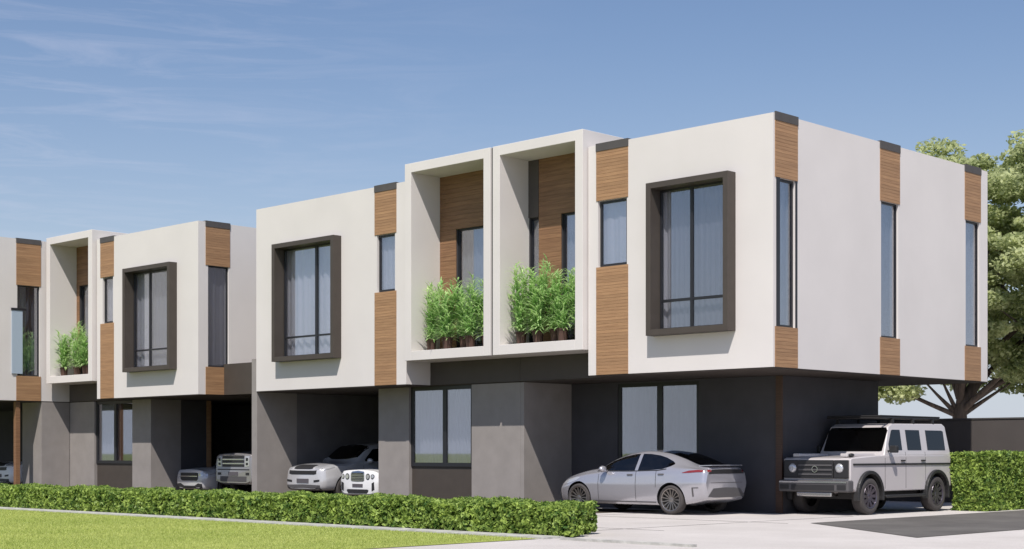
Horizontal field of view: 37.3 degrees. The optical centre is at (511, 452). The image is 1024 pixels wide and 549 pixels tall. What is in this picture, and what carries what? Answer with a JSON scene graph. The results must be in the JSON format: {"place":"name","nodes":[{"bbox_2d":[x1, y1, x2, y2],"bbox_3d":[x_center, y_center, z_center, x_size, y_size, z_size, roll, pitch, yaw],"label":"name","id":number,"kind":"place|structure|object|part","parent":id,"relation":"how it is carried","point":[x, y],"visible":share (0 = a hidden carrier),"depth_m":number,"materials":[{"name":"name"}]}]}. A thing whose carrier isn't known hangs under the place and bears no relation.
{"place":"outdoors","nodes":[
{"label":"outdoors","id":0,"kind":"place"},
{"bbox_2d":[0,509,534,548],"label":"lawn","id":1,"kind":"structure","parent":0,"point":[198,544],"depth_m":24.33,"materials":[{"name":"green plant"}]},
{"bbox_2d":[0,0,1023,418],"label":"sky","id":2,"kind":"structure","parent":0,"point":[121,116],"materials":[{"name":"blue"}]},
{"bbox_2d":[249,490,1023,548],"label":"driveway","id":3,"kind":"structure","parent":0,"point":[803,530],"depth_m":25.37,"materials":[{"name":"concrete"}]},
{"bbox_2d":[0,460,21,484],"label":"suv car","id":4,"kind":"object","parent":3,"relation":"on","point":[6,472],"visible":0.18,"depth_m":53.15,"materials":[{"name":"white paint"}]},
{"bbox_2d":[0,237,71,486],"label":"townhouse","id":5,"kind":"structure","parent":3,"relation":"on","point":[34,422],"depth_m":51.99,"materials":[{"name":"paint"}]},
{"bbox_2d":[17,285,38,376],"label":"window","id":6,"kind":"structure","parent":5,"relation":"in","point":[26,295],"depth_m":51.93,"materials":[{"name":"black glass"}]},
{"bbox_2d":[177,464,230,490],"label":"compact car","id":7,"kind":"object","parent":3,"relation":"on","point":[200,478],"visible":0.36,"depth_m":48.77,"materials":[{"name":"grey paint"}]},
{"bbox_2d":[46,220,378,490],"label":"townhouse","id":8,"kind":"structure","parent":3,"relation":"on","point":[160,393],"depth_m":49.06,"materials":[{"name":"paint"}]},
{"bbox_2d":[52,330,73,375],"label":"potted bamboo","id":9,"kind":"object","parent":8,"relation":"on","point":[65,356],"visible":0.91,"depth_m":51.67,"materials":[{"name":"green plant"}]},
{"bbox_2d":[65,321,87,374],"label":"potted bamboo","id":10,"kind":"object","parent":8,"relation":"on","point":[77,370],"visible":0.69,"depth_m":51.12,"materials":[{"name":"green plant"}]},
{"bbox_2d":[67,325,87,373],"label":"potted bamboo","id":11,"kind":"object","parent":8,"relation":"on","point":[84,352],"visible":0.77,"depth_m":50.53,"materials":[{"name":"green plant"}]},
{"bbox_2d":[81,285,87,373],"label":"window","id":12,"kind":"structure","parent":8,"relation":"in","point":[84,289],"depth_m":52.31,"materials":[{"name":"black glass"}]},
{"bbox_2d":[105,277,112,322],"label":"window","id":13,"kind":"structure","parent":8,"relation":"in","point":[108,281],"depth_m":49.49,"materials":[{"name":"black"}]},
{"bbox_2d":[96,400,131,463],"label":"window","id":14,"kind":"structure","parent":8,"relation":"in","point":[113,418],"depth_m":50.86,"materials":[{"name":"black"}]},
{"bbox_2d":[134,269,166,366],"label":"window","id":15,"kind":"structure","parent":8,"relation":"in","point":[150,287],"depth_m":47.75,"materials":[{"name":"black"}]},
{"bbox_2d":[208,266,227,366],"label":"window","id":16,"kind":"structure","parent":8,"relation":"in","point":[216,275],"depth_m":46.52,"materials":[{"name":"black"}]},
{"bbox_2d":[216,450,251,491],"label":"suv car","id":17,"kind":"object","parent":3,"relation":"on","point":[234,470],"visible":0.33,"depth_m":47.61,"materials":[{"name":"grey paint"}]},
{"bbox_2d":[0,507,564,538],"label":"lawn kerb","id":18,"kind":"structure","parent":3,"relation":"on","point":[350,526],"depth_m":28.27,"materials":[{"name":"grey concrete"}]},
{"bbox_2d":[0,482,598,536],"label":"hedge","id":19,"kind":"object","parent":3,"relation":"on","point":[563,518],"visible":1,"depth_m":28.68,"materials":[{"name":"green plant"}]},
{"bbox_2d":[287,443,378,495],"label":"suv car","id":20,"kind":"object","parent":3,"relation":"on","point":[325,474],"visible":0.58,"depth_m":43.56,"materials":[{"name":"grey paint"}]},
{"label":"side window","id":21,"kind":"part","parent":20,"relation":"part of","materials":[{"name":"black glass"}]},
{"bbox_2d":[341,467,378,495],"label":"luxury coupe","id":22,"kind":"object","parent":3,"relation":"on","point":[356,482],"visible":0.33,"depth_m":41.91,"materials":[{"name":"white paint"}]},
{"bbox_2d":[252,147,520,498],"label":"townhouse","id":23,"kind":"structure","parent":3,"relation":"on","point":[341,281],"depth_m":40.18,"materials":[{"name":"paint"}]},
{"bbox_2d":[284,243,329,355],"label":"window","id":24,"kind":"structure","parent":23,"relation":"in","point":[306,269],"depth_m":42.19,"materials":[{"name":"black"}]},
{"bbox_2d":[379,234,394,291],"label":"window","id":25,"kind":"structure","parent":23,"relation":"in","point":[386,242],"depth_m":39.82,"materials":[{"name":"blue"}]},
{"bbox_2d":[419,277,445,349],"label":"potted bamboo","id":26,"kind":"object","parent":23,"relation":"on","point":[432,328],"visible":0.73,"depth_m":38.70,"materials":[{"name":"green plant"}]},
{"bbox_2d":[411,385,471,466],"bbox_3d":[-1.748,-0.695,39.655,2.415,2.150,0.230,0,0,44],"label":"window","id":27,"kind":"structure","parent":23,"relation":"in","point":[441,416],"depth_m":39.60,"materials":[{"name":"black"}]},
{"bbox_2d":[421,276,464,348],"bbox_3d":[-1.614,-3.546,38.174,1.108,1.883,1.119,0,0,-38],"label":"potted bamboo","id":28,"kind":"object","parent":23,"relation":"on","point":[446,320],"visible":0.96,"depth_m":38.12,"materials":[{"name":"green plant"}]},
{"bbox_2d":[432,294,458,346],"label":"potted bamboo","id":29,"kind":"object","parent":23,"relation":"on","point":[442,324],"visible":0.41,"depth_m":38.45,"materials":[{"name":"green plant"}]},
{"bbox_2d":[447,280,478,347],"bbox_3d":[-1.225,-3.481,38.100,1.081,1.752,0.994,0,0,-18],"label":"potted bamboo","id":30,"kind":"object","parent":23,"relation":"on","point":[461,332],"visible":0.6,"depth_m":37.97,"materials":[{"name":"green plant"}]},
{"bbox_2d":[454,272,482,346],"bbox_3d":[-1.018,-3.543,37.680,1.010,1.877,1.016,0,0,-34],"label":"potted bamboo","id":31,"kind":"object","parent":23,"relation":"on","point":[469,330],"visible":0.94,"depth_m":37.58,"materials":[{"name":"green plant"}]},
{"bbox_2d":[458,226,482,347],"bbox_3d":[-0.923,-4.185,38.844,1.140,3.210,0.206,0,0,44],"label":"window","id":32,"kind":"structure","parent":23,"relation":"in","point":[470,240],"depth_m":38.86,"materials":[{"name":"black"}]},
{"bbox_2d":[464,276,482,343],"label":"potted bamboo","id":33,"kind":"object","parent":23,"relation":"on","point":[479,310],"visible":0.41,"depth_m":37.45,"materials":[{"name":"green plant"}]},
{"bbox_2d":[560,537,696,546],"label":"driveway kerb","id":34,"kind":"structure","parent":3,"relation":"on","point":[630,542],"depth_m":22.77,"materials":[{"name":"grey concrete"}]},
{"bbox_2d":[561,450,745,513],"bbox_3d":[3.141,0.645,34.848,4.360,1.430,2.180,0,0,43],"label":"sedan car","id":35,"kind":"object","parent":3,"relation":"on","point":[672,481],"visible":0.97,"depth_m":33.75,"materials":[{"name":"paint"}]},
{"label":"side window","id":36,"kind":"part","parent":35,"relation":"part of","materials":[{"name":"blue glass"}]},
{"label":"side window","id":37,"kind":"part","parent":35,"relation":"part of","materials":[{"name":"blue glass"}]},
{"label":"rear window","id":38,"kind":"part","parent":35,"relation":"part of","materials":[{"name":"black glass"}]},
{"bbox_2d":[596,512,849,530],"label":"pavement joints","id":39,"kind":"object","parent":3,"relation":"on","point":[701,524],"visible":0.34,"depth_m":30.10,"materials":[{"name":"grey concrete"}]},
{"bbox_2d":[492,111,986,512],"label":"townhouse","id":40,"kind":"structure","parent":3,"relation":"on","point":[760,298],"depth_m":34.47,"materials":[{"name":"paint"}]},
{"bbox_2d":[507,262,535,343],"bbox_3d":[0.251,-3.622,36.508,1.015,2.034,0.977,0,0,-6],"label":"potted bamboo","id":41,"kind":"object","parent":40,"relation":"on","point":[518,308],"visible":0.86,"depth_m":36.42,"materials":[{"name":"green plant"}]},
{"bbox_2d":[531,218,538,342],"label":"window","id":42,"kind":"structure","parent":40,"relation":"in","point":[535,221],"depth_m":37.28,"materials":[{"name":"blue"}]},
{"bbox_2d":[520,273,551,341],"bbox_3d":[0.616,-3.488,36.369,1.011,1.766,1.100,0,0,-33],"label":"potted bamboo","id":43,"kind":"object","parent":40,"relation":"on","point":[529,306],"visible":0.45,"depth_m":36.29,"materials":[{"name":"green plant"}]},
{"bbox_2d":[522,258,554,342],"bbox_3d":[0.620,-3.623,36.075,0.982,2.037,1.097,0,0,-6],"label":"potted bamboo","id":44,"kind":"object","parent":40,"relation":"on","point":[537,331],"visible":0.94,"depth_m":35.95,"materials":[{"name":"green plant"}]},
{"bbox_2d":[536,268,569,340],"bbox_3d":[1.039,-3.486,35.761,1.082,1.762,1.099,0,0,-22],"label":"potted bamboo","id":45,"kind":"object","parent":40,"relation":"on","point":[553,332],"visible":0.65,"depth_m":35.74,"materials":[{"name":"green plant"}]},
{"bbox_2d":[540,253,574,340],"bbox_3d":[1.179,-3.633,35.542,1.173,2.056,1.016,0,0,25],"label":"potted bamboo","id":46,"kind":"object","parent":40,"relation":"on","point":[563,329],"visible":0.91,"depth_m":35.45,"materials":[{"name":"green plant"}]},
{"bbox_2d":[559,272,574,332],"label":"potted bamboo","id":47,"kind":"object","parent":40,"relation":"on","point":[573,298],"visible":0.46,"depth_m":35.34,"materials":[{"name":"green plant"}]},
{"bbox_2d":[563,212,574,339],"bbox_3d":[1.659,-4.185,36.313,1.010,3.210,0.208,0,0,44],"label":"window","id":48,"kind":"structure","parent":40,"relation":"in","point":[569,218],"depth_m":36.48,"materials":[{"name":"blue"}]},
{"bbox_2d":[600,198,626,266],"bbox_3d":[2.377,-4.980,34.353,1.000,1.520,0.176,0,0,44],"label":"window","id":49,"kind":"structure","parent":40,"relation":"in","point":[613,214],"depth_m":34.35,"materials":[{"name":"blue"}]},
{"bbox_2d":[618,381,698,508],"bbox_3d":[3.616,-0.185,36.759,2.700,3.090,0.227,0,0,44],"label":"window","id":50,"kind":"structure","parent":40,"relation":"in","point":[659,415],"depth_m":36.70,"materials":[{"name":"black"}]},
{"bbox_2d":[660,181,722,328],"bbox_3d":[4.057,-4.235,32.725,2.220,3.130,0.205,0,0,44],"label":"window","id":51,"kind":"structure","parent":40,"relation":"in","point":[691,217],"depth_m":32.86,"materials":[{"name":"black"}]},
{"bbox_2d":[780,179,792,327],"bbox_3d":[5.641,-4.155,31.686,0.205,3.120,0.660,0,0,44],"label":"window","id":52,"kind":"structure","parent":40,"relation":"in","point":[786,187],"depth_m":31.68,"materials":[{"name":"blue"}]},
{"bbox_2d":[881,201,895,337],"bbox_3d":[8.490,-4.155,34.571,0.176,3.130,0.950,0,0,44],"label":"window","id":53,"kind":"structure","parent":40,"relation":"in","point":[888,210],"depth_m":34.59,"materials":[{"name":"blue"}]},
{"bbox_2d":[966,220,977,346],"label":"window","id":54,"kind":"structure","parent":40,"relation":"in","point":[971,227],"depth_m":37.39,"materials":[{"name":"blue"}]},
{"bbox_2d":[779,415,951,514],"bbox_3d":[8.271,0.256,34.965,2.160,2.208,4.835,0,0,44],"label":"offroad car","id":55,"kind":"object","parent":3,"relation":"on","point":[867,469],"visible":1,"depth_m":34.21,"materials":[{"name":"grey paint"}]},
{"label":"side window","id":56,"kind":"part","parent":55,"relation":"part of","materials":[{"name":"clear glass"}]},
{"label":"side window","id":57,"kind":"part","parent":55,"relation":"part of","materials":[{"name":"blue glass"}]},
{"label":"side window","id":58,"kind":"part","parent":55,"relation":"part of","materials":[{"name":"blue glass"}]},
{"bbox_2d":[878,129,1023,417],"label":"broadleaf tree","id":59,"kind":"object","parent":3,"relation":"on","point":[1005,262],"visible":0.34,"depth_m":48.28,"materials":[{"name":"green plant"}]},
{"bbox_2d":[881,417,1023,501],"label":"boundary wall","id":60,"kind":"structure","parent":3,"relation":"on","point":[979,434],"depth_m":40.91,"materials":[{"name":"grey concrete"}]},
{"bbox_2d":[949,450,1023,511],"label":"tall hedge","id":61,"kind":"object","parent":3,"relation":"on","point":[987,481],"visible":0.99,"depth_m":35.69,"materials":[{"name":"green plant"}]},
{"bbox_2d":[815,510,1023,536],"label":"road","id":62,"kind":"structure","parent":0,"point":[935,525],"depth_m":28.74,"materials":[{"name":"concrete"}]}
]}

